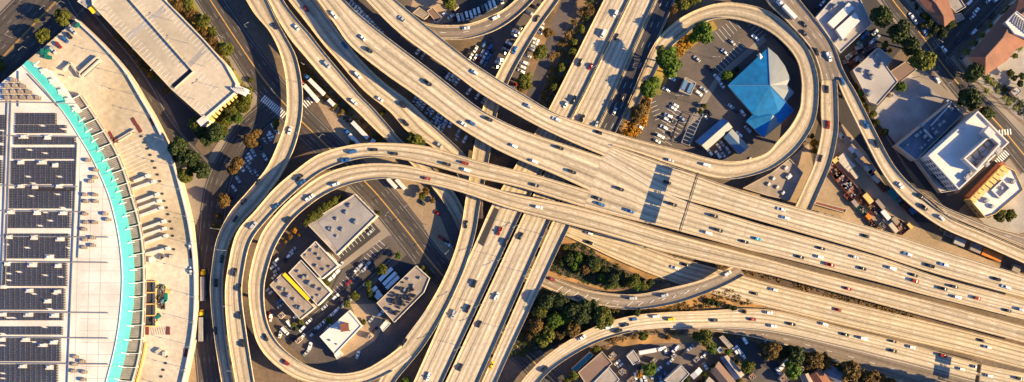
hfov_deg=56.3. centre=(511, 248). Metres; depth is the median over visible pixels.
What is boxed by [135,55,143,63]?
tree
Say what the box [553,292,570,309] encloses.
tree
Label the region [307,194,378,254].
warehouse
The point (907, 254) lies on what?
car
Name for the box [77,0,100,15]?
stair kiosk
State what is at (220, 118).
scrub
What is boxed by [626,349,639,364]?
shed
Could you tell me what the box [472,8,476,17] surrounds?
van
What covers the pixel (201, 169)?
tree
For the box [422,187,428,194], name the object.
tree
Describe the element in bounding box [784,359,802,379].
tree
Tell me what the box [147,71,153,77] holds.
tree
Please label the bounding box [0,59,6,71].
tree
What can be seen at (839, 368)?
tree
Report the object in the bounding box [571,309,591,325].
tree
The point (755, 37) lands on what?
pickup truck
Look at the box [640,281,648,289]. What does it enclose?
tree
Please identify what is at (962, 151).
office block
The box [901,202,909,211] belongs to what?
skip
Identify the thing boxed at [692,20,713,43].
tree
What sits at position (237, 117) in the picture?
tree
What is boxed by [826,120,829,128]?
car
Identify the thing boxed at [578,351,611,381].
workshop
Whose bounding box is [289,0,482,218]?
connector ramp
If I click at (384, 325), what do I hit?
hut
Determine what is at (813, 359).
tree
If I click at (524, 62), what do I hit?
pickup truck
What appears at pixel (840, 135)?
container
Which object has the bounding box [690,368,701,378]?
house
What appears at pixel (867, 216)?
container
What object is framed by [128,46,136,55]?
tree
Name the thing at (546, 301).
tree
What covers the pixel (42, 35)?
tree
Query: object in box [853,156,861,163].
container
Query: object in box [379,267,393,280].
bus
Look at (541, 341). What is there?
tree
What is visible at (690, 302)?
earth bank
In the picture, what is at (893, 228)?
container
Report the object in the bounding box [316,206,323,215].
tree
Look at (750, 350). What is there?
street
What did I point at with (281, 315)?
shed
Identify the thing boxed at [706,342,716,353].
tree
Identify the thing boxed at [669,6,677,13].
tree
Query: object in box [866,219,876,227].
skip
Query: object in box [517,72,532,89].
tree
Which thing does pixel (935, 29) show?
tree
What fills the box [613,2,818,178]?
loop ramp
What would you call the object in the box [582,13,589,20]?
tree
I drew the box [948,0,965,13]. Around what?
garden house
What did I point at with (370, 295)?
tree
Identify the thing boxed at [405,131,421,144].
tree
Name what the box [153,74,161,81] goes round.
tree
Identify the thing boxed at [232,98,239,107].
tree
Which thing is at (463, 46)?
earth bank
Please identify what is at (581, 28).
tree
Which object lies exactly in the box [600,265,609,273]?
tree
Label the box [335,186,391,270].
sidewalk
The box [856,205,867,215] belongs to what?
skip
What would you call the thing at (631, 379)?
shed
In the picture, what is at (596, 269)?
tree
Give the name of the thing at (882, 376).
tree
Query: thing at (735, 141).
service building
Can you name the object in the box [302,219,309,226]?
tree
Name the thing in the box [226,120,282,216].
car park
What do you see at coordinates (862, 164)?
container
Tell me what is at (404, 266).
parking lot
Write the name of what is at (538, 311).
tree
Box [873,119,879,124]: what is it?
tree
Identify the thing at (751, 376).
shed
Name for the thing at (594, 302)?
tree
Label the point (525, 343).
scrub
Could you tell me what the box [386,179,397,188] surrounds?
trailer
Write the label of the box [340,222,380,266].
parking lot
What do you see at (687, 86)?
kiosk
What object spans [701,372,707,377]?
tree
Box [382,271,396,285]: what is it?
bus
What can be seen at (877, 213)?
skip
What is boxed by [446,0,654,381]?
freeway
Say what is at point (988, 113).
tree
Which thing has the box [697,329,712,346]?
tree
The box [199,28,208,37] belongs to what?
tree
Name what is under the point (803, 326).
freeway
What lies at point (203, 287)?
lorry
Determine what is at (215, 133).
tree
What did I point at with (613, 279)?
tree
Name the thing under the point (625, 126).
grass patch
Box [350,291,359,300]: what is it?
tree
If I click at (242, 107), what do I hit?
tree
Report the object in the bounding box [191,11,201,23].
tree
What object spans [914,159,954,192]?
annexe
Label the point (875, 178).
container
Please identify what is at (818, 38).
connector ramp
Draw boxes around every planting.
[521,289,645,351]
[550,243,668,290]
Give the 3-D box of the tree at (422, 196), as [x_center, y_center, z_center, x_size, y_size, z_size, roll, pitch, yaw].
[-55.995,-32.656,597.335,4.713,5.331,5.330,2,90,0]
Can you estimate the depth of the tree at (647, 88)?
586.82 m
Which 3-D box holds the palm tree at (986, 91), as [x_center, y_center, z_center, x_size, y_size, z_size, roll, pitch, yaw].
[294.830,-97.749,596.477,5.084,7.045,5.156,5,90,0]
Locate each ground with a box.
[77,0,1023,381]
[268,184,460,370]
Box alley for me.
[526,0,575,101]
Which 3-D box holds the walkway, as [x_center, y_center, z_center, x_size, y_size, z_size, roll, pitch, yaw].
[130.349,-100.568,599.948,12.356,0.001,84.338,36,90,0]
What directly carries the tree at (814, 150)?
on the ground at (265, 368)
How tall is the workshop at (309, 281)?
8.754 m
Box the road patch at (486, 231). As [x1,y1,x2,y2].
[478,207,498,245]
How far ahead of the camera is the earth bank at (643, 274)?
599.83 m
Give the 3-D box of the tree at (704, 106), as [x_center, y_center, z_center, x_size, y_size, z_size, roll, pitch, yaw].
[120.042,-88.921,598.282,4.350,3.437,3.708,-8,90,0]
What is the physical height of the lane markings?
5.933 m
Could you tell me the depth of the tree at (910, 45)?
584.77 m
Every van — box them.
[280,327,288,334]
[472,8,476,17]
[488,1,492,9]
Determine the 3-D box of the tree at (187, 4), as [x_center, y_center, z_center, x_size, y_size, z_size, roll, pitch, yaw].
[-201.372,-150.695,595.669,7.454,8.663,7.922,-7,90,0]
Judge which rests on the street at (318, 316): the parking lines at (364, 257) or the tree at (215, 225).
the parking lines at (364, 257)
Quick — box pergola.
[681,113,702,145]
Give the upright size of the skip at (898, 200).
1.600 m
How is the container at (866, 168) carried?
on the yard at (831, 192)
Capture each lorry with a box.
[198,309,204,340]
[200,269,205,300]
[302,80,318,101]
[304,74,325,95]
[343,128,360,143]
[347,116,368,139]
[638,346,662,354]
[776,0,797,19]
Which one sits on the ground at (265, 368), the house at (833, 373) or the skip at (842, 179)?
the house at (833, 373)
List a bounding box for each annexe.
[892,102,962,161]
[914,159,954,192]
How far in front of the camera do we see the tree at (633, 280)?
591.80 m
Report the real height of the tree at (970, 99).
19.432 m
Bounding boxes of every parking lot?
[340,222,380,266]
[356,0,543,156]
[371,255,414,302]
[451,0,513,21]
[631,19,800,160]
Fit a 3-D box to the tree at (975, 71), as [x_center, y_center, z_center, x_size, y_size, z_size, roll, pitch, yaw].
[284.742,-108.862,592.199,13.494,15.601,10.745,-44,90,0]
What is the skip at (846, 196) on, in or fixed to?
on the yard at (831, 192)
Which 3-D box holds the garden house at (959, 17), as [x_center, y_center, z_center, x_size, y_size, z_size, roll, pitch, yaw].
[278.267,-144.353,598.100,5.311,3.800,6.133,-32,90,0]
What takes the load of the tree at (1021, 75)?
on the ground at (265, 368)
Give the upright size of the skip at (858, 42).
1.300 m
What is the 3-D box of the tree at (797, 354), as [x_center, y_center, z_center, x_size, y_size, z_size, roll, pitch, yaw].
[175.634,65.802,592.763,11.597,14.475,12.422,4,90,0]
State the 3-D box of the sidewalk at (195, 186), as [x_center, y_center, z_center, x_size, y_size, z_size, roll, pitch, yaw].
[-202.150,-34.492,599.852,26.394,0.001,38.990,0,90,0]
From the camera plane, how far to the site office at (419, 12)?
596.52 m
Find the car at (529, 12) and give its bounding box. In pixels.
[525,10,533,15]
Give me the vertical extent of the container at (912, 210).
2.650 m
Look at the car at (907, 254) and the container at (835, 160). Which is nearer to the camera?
the car at (907, 254)
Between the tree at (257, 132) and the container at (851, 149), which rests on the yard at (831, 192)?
the container at (851, 149)
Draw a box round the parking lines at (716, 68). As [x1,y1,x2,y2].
[651,21,761,142]
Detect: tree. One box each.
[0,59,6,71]
[35,28,50,43]
[54,8,70,25]
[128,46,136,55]
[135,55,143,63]
[139,62,146,70]
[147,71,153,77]
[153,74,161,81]
[161,86,170,94]
[167,136,188,161]
[172,0,183,9]
[176,168,193,182]
[177,149,201,167]
[178,5,186,13]
[183,0,192,10]
[185,8,195,19]
[187,117,203,132]
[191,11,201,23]
[193,161,209,178]
[194,126,207,139]
[195,13,209,27]
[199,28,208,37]
[200,130,213,146]
[206,34,218,45]
[207,26,217,35]
[207,122,226,142]
[211,41,219,52]
[211,222,221,230]
[214,212,221,219]
[215,193,230,207]
[218,41,233,55]
[223,126,228,133]
[224,105,237,117]
[227,165,237,174]
[230,156,244,170]
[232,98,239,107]
[232,111,242,123]
[236,100,250,112]
[241,94,252,102]
[243,132,258,147]
[251,129,261,138]
[272,121,279,129]
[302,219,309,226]
[306,213,315,222]
[311,209,321,219]
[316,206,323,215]
[321,202,328,211]
[326,199,334,208]
[326,317,331,323]
[332,196,337,204]
[338,194,342,201]
[343,299,350,307]
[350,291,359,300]
[364,279,371,287]
[366,291,375,300]
[378,264,387,274]
[379,109,384,115]
[395,252,400,259]
[400,377,409,381]
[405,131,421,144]
[418,192,425,199]
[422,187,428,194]
[442,0,456,9]
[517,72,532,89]
[526,331,534,341]
[530,318,543,333]
[531,304,547,318]
[532,44,547,59]
[535,334,547,347]
[539,293,555,309]
[541,311,549,322]
[542,28,554,37]
[542,326,555,342]
[546,312,564,329]
[549,83,558,91]
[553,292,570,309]
[555,329,564,339]
[557,63,564,70]
[557,257,565,265]
[561,245,567,250]
[561,313,572,323]
[562,302,582,319]
[562,320,580,338]
[564,252,573,265]
[568,47,576,54]
[568,370,578,380]
[569,38,577,44]
[571,261,578,270]
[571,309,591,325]
[573,252,582,263]
[575,299,593,313]
[578,24,584,33]
[579,261,590,274]
[582,4,594,16]
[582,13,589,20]
[586,255,598,269]
[590,264,600,272]
[591,299,597,307]
[592,345,600,353]
[593,305,614,326]
[595,324,605,329]
[597,273,605,282]
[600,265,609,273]
[606,274,619,287]
[615,270,624,279]
[625,131,632,136]
[627,122,635,132]
[627,273,639,286]
[630,103,649,117]
[630,114,641,125]
[633,308,640,316]
[634,280,640,290]
[636,371,641,377]
[638,331,648,340]
[640,79,656,97]
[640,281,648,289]
[641,96,650,109]
[641,362,656,376]
[647,278,654,287]
[649,76,659,88]
[655,46,682,68]
[662,60,678,77]
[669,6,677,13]
[676,0,689,9]
[683,38,689,45]
[686,0,696,6]
[688,32,700,43]
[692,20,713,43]
[692,332,698,340]
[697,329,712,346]
[701,103,707,108]
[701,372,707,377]
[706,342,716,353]
[709,363,715,371]
[721,70,732,81]
[724,348,731,354]
[740,361,755,373]
[759,348,769,359]
[763,341,781,358]
[778,345,788,358]
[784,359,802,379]
[788,345,805,364]
[804,351,823,369]
[810,139,818,147]
[812,147,817,153]
[822,351,827,358]
[823,356,832,368]
[837,362,844,371]
[840,360,861,381]
[857,89,863,96]
[859,368,880,381]
[869,5,893,27]
[869,110,877,116]
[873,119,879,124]
[879,373,885,381]
[881,40,888,47]
[881,128,888,135]
[884,377,895,381]
[886,19,910,44]
[895,81,906,91]
[901,36,919,56]
[908,49,937,71]
[922,13,928,18]
[926,18,933,26]
[931,25,938,32]
[939,30,947,37]
[946,20,956,29]
[956,87,982,110]
[962,47,972,55]
[964,62,985,82]
[971,39,978,46]
[978,106,995,120]
[982,87,990,94]
[985,76,992,83]
[993,210,1006,222]
[1004,100,1012,107]
[1005,209,1016,221]
[1006,69,1014,77]
[1010,104,1018,111]
[1017,80,1023,86]
[1018,72,1023,79]
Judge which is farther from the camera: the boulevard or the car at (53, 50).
the boulevard
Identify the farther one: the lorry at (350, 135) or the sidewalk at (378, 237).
the sidewalk at (378, 237)
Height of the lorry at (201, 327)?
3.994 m
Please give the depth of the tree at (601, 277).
594.67 m
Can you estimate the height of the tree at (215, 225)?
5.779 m
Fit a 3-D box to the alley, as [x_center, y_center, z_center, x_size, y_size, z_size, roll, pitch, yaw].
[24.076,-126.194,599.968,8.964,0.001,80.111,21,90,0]
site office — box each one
[413,7,429,20]
[427,7,441,22]
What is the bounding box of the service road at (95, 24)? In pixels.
[66,0,211,165]
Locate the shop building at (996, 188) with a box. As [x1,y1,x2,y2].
[964,161,1023,217]
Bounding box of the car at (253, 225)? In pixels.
[249,222,256,229]
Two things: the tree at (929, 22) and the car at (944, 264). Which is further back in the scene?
the tree at (929, 22)
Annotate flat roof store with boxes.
[741,158,802,200]
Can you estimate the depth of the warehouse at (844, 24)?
592.02 m
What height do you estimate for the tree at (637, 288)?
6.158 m
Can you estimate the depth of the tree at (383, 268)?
594.44 m
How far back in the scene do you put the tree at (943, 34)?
595.33 m
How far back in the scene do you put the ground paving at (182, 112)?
599.86 m
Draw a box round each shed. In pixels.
[278,312,285,318]
[295,336,302,343]
[320,310,362,353]
[571,351,592,371]
[608,351,615,359]
[618,368,625,375]
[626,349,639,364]
[627,376,635,381]
[693,356,699,362]
[748,373,755,379]
[778,373,788,381]
[891,61,916,82]
[1008,86,1021,97]
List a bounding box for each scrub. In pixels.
[193,22,255,127]
[293,0,677,142]
[508,243,669,357]
[554,288,850,381]
[622,36,691,137]
[628,82,914,317]
[911,0,1023,115]
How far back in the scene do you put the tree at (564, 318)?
592.35 m
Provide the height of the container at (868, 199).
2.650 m
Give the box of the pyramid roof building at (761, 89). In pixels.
[728,48,793,137]
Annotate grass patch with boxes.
[190,0,251,127]
[620,95,652,136]
[654,21,716,94]
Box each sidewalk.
[178,163,209,223]
[194,0,256,162]
[331,257,344,289]
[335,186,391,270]
[878,0,1019,175]
[905,0,1023,135]
[911,68,963,113]
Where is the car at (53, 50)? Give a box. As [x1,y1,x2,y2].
[49,46,56,53]
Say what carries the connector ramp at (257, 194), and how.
on the ground at (265, 368)
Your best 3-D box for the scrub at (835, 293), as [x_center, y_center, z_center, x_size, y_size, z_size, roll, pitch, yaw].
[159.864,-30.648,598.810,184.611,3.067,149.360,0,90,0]
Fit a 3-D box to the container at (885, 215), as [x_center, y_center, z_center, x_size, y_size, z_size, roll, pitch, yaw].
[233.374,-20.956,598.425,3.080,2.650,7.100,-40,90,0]
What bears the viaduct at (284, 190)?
on the ground at (265, 368)
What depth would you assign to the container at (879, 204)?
597.10 m
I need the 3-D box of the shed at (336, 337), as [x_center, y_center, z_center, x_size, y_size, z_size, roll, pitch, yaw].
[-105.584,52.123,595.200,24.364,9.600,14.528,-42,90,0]
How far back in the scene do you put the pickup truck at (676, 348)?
598.86 m
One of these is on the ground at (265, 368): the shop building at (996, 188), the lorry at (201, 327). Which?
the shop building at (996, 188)
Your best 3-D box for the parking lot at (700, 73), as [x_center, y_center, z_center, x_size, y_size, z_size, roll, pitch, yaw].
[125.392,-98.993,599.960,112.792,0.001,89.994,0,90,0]
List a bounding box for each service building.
[696,118,731,149]
[723,129,748,153]
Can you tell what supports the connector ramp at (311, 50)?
on the ground at (265, 368)
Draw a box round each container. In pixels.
[832,156,838,163]
[837,152,845,161]
[838,132,844,139]
[838,156,848,165]
[841,134,849,143]
[842,159,851,168]
[845,162,855,171]
[847,146,854,153]
[849,168,858,178]
[850,199,858,207]
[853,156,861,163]
[854,148,863,157]
[859,160,865,167]
[862,192,872,204]
[863,165,872,174]
[864,213,871,219]
[868,164,875,171]
[871,173,880,183]
[873,199,884,209]
[880,209,890,220]
[887,188,898,199]
[887,222,898,233]
[890,216,899,224]
[905,222,912,228]
[908,207,915,213]
[952,236,966,246]
[968,242,982,253]
[979,248,993,258]
[992,252,1002,261]
[1010,264,1021,272]
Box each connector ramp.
[210,0,302,381]
[268,0,463,230]
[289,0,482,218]
[379,0,558,381]
[423,0,533,39]
[525,267,744,309]
[766,0,847,79]
[795,80,838,209]
[837,80,1023,262]
[921,192,1023,247]
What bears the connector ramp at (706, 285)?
on the ground at (265, 368)
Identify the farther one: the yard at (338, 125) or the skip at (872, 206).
the yard at (338, 125)
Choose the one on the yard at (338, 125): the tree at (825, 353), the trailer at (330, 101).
the trailer at (330, 101)
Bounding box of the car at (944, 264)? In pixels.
[940,262,948,266]
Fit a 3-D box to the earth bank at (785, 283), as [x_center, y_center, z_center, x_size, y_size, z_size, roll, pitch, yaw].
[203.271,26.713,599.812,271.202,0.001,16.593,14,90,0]
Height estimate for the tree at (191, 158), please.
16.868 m
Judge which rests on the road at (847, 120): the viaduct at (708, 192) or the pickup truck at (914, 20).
the pickup truck at (914, 20)
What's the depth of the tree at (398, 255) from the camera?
595.55 m
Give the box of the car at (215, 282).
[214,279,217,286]
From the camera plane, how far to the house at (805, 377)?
594.89 m
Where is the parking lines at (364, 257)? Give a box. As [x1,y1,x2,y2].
[332,225,384,292]
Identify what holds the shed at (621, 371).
on the ground at (265, 368)
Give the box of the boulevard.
[196,0,572,381]
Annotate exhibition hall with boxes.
[0,60,136,381]
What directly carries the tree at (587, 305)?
on the ground at (265, 368)
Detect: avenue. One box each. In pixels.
[0,0,84,82]
[194,102,277,381]
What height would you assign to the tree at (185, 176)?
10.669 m
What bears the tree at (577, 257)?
on the ground at (265, 368)
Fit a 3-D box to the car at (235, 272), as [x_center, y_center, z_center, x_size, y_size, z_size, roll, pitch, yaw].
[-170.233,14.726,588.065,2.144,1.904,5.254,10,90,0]
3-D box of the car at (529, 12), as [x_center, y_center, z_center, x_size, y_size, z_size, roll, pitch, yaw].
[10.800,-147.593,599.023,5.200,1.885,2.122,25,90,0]
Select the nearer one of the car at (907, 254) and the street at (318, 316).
the car at (907, 254)
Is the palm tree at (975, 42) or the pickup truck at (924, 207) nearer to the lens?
the pickup truck at (924, 207)
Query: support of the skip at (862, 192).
on the yard at (831, 192)
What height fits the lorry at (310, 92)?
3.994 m
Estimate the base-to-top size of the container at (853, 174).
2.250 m
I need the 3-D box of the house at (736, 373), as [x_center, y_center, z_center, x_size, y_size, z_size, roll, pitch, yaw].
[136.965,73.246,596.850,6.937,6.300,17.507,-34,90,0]
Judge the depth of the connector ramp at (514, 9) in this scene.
588.71 m
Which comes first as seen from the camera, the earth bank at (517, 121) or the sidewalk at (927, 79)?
the sidewalk at (927, 79)
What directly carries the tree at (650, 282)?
on the ground at (265, 368)
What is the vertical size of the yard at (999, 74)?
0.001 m
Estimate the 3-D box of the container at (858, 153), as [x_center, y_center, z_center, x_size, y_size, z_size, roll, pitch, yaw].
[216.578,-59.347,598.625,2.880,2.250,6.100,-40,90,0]
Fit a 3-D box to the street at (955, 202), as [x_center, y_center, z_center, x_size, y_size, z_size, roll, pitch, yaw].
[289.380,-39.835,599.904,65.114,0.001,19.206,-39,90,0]
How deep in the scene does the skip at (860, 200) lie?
599.25 m
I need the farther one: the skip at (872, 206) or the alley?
the alley
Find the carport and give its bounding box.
[719,335,732,348]
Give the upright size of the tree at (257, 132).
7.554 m
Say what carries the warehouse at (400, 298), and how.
on the ground at (265, 368)
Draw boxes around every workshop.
[270,273,315,319]
[289,260,332,305]
[300,241,339,278]
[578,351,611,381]
[594,367,619,381]
[663,364,688,381]
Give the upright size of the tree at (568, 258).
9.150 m
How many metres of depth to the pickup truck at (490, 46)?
598.87 m
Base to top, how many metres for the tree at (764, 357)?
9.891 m
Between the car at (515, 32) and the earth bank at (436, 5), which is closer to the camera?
the car at (515, 32)
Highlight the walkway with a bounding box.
[682,36,765,142]
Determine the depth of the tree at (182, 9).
592.99 m
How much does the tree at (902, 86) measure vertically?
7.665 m
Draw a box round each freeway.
[414,0,628,381]
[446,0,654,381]
[482,149,601,381]
[521,308,1023,381]
[547,220,1023,368]
[598,0,674,132]
[669,327,982,381]
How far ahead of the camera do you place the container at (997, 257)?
597.10 m
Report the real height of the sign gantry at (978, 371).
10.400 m
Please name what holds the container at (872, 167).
on the yard at (831, 192)
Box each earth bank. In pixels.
[188,355,196,381]
[245,0,512,186]
[254,123,315,209]
[410,0,452,24]
[445,39,487,60]
[509,0,602,133]
[536,236,669,291]
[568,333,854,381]
[607,335,694,345]
[633,0,715,49]
[652,248,1023,345]
[656,293,764,311]
[742,143,812,204]
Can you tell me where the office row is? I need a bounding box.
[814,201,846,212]
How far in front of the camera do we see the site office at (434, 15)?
596.52 m
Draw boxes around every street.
[282,245,394,339]
[727,337,789,381]
[843,68,947,200]
[881,0,1023,172]
[933,0,1003,60]
[936,151,1010,217]
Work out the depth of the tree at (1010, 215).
593.08 m
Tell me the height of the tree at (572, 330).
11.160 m
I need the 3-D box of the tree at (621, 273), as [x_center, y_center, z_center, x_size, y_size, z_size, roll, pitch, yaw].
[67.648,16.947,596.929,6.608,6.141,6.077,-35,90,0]
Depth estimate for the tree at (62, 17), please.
587.69 m
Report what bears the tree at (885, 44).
on the ground at (265, 368)
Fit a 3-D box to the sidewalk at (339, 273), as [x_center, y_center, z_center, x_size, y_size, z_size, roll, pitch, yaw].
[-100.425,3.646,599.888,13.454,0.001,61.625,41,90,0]
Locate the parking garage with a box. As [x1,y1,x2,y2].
[91,0,250,126]
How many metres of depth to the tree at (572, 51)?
595.13 m
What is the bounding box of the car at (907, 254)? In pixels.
[903,251,911,256]
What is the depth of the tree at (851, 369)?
586.41 m
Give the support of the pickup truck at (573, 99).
on the freeway at (481, 264)
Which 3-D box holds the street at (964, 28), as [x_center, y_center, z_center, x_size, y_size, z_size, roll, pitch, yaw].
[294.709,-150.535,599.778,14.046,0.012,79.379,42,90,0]
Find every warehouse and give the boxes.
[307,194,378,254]
[377,266,429,321]
[814,0,871,53]
[849,47,897,105]
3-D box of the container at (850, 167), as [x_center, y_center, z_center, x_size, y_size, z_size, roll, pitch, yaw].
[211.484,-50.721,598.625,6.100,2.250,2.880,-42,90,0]
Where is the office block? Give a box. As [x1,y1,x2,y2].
[918,111,1008,190]
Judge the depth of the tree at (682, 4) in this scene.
593.01 m
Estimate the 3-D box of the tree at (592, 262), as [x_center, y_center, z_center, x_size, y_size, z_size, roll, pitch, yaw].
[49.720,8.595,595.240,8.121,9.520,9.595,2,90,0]
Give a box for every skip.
[828,163,842,179]
[831,169,853,191]
[841,179,860,198]
[843,192,851,200]
[855,196,866,206]
[856,40,863,47]
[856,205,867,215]
[858,55,865,62]
[858,188,865,198]
[859,50,866,57]
[865,202,878,213]
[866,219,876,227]
[871,207,880,216]
[874,178,887,192]
[878,222,885,228]
[882,218,892,226]
[894,220,908,234]
[895,197,901,203]
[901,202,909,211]
[943,231,954,237]
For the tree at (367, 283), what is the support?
on the ground at (265, 368)
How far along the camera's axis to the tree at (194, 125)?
590.59 m
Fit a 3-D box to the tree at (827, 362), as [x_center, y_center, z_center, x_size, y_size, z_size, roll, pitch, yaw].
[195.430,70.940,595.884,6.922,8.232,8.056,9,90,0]
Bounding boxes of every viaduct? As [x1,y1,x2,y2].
[225,143,589,381]
[248,163,1023,381]
[317,0,601,189]
[366,0,619,155]
[584,156,1023,319]
[604,145,1023,297]
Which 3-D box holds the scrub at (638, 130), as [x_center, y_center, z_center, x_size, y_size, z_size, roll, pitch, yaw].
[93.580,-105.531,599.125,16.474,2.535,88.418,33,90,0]
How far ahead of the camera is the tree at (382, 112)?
597.62 m
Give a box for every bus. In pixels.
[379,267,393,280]
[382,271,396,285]
[385,275,399,289]
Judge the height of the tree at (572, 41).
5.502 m
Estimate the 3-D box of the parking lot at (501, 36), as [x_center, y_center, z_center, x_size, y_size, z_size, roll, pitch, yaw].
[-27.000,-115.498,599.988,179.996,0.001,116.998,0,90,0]
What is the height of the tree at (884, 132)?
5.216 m
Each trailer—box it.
[327,98,334,105]
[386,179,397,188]
[395,179,406,189]
[778,358,787,370]
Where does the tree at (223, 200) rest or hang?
on the ground at (265, 368)
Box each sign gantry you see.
[677,172,698,231]
[974,360,981,381]
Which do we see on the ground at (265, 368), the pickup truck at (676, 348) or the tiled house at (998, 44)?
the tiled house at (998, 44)
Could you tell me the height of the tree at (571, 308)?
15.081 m
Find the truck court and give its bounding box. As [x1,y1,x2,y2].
[28,19,199,381]
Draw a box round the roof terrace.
[1003,11,1023,46]
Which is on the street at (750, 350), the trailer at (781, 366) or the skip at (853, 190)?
the trailer at (781, 366)
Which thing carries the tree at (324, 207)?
on the ground at (265, 368)
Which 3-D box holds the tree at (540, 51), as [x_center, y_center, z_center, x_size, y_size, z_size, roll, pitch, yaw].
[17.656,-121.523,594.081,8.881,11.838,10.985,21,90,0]
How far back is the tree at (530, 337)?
594.62 m
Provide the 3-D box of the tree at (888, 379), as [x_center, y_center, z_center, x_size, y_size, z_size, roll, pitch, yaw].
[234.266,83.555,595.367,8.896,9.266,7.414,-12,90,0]
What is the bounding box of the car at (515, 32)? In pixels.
[511,29,519,34]
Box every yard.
[306,80,396,163]
[340,304,383,356]
[391,179,453,261]
[610,342,707,381]
[752,366,780,381]
[799,124,1023,299]
[874,74,946,143]
[931,0,974,37]
[958,5,1023,120]
[979,172,1023,232]
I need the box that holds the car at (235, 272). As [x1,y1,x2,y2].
[233,268,236,276]
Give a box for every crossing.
[261,95,285,117]
[995,150,1008,162]
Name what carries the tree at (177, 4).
on the ground at (265, 368)
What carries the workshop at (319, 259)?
on the ground at (265, 368)
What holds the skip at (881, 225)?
on the yard at (831, 192)
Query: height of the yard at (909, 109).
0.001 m
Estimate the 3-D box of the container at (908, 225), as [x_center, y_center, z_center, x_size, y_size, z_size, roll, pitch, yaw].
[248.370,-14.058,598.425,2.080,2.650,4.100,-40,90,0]
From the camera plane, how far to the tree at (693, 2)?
593.95 m
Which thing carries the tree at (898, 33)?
on the ground at (265, 368)
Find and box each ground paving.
[0,0,10,11]
[97,15,199,145]
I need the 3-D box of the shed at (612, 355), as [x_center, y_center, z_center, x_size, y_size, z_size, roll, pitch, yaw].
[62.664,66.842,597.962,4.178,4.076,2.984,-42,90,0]
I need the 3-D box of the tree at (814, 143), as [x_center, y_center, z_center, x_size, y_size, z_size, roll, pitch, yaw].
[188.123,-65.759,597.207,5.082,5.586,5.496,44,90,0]
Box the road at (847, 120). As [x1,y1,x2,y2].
[769,0,934,223]
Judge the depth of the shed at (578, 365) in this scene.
596.52 m
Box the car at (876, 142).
[874,140,879,147]
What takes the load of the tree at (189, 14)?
on the ground at (265, 368)
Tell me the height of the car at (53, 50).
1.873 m
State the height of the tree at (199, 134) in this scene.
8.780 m
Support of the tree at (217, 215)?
on the ground at (265, 368)
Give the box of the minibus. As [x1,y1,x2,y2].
[375,293,382,299]
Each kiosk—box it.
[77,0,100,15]
[678,77,695,95]
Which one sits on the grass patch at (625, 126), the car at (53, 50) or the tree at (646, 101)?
the tree at (646, 101)
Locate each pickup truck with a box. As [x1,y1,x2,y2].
[250,148,256,156]
[305,194,313,201]
[423,79,431,86]
[486,43,492,52]
[520,60,528,64]
[570,95,576,104]
[672,345,679,352]
[751,34,758,40]
[825,262,834,266]
[826,52,831,61]
[860,31,868,39]
[863,120,868,128]
[910,17,917,24]
[919,203,927,210]
[925,263,934,268]
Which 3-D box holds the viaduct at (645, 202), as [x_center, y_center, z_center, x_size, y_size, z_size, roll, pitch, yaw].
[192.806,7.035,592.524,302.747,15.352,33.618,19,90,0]
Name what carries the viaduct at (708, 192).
on the ground at (265, 368)
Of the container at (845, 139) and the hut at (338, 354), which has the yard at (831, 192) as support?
the container at (845, 139)
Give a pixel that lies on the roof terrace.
(1014, 22)
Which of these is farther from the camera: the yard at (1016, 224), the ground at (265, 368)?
the ground at (265, 368)
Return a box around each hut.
[334,350,342,358]
[380,320,390,330]
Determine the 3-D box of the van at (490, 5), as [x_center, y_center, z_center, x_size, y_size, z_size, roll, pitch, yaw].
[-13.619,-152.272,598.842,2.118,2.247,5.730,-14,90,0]
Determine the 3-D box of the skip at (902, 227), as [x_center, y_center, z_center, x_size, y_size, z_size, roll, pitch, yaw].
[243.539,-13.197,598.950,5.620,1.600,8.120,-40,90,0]
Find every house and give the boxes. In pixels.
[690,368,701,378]
[711,361,735,381]
[720,355,743,379]
[800,373,812,381]
[809,368,830,381]
[824,366,844,381]
[915,0,954,26]
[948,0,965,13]
[954,13,964,22]
[961,0,1023,74]
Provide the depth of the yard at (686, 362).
599.80 m
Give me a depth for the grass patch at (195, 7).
599.86 m
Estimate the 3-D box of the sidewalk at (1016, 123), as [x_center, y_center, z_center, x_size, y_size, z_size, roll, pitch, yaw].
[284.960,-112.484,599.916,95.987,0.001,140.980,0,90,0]
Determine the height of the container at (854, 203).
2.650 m
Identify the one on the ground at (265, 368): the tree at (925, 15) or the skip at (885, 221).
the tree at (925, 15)
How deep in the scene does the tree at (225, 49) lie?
591.84 m
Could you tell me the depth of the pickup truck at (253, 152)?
598.95 m
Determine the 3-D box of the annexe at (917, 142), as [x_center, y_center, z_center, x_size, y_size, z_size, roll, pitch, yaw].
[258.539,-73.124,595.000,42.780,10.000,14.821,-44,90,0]
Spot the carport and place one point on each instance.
(725, 341)
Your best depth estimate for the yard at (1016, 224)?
599.90 m
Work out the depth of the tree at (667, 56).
580.06 m
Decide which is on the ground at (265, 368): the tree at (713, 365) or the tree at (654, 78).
the tree at (713, 365)
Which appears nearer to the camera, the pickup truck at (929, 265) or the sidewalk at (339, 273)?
the pickup truck at (929, 265)
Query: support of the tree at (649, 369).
on the ground at (265, 368)
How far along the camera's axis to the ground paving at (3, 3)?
599.87 m
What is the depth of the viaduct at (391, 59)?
586.00 m
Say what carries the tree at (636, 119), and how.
on the grass patch at (625, 126)
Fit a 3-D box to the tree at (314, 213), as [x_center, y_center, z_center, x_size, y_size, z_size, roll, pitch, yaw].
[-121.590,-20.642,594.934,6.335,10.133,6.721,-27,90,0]
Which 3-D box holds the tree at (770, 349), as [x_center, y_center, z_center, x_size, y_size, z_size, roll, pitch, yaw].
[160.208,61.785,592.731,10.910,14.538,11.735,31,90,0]

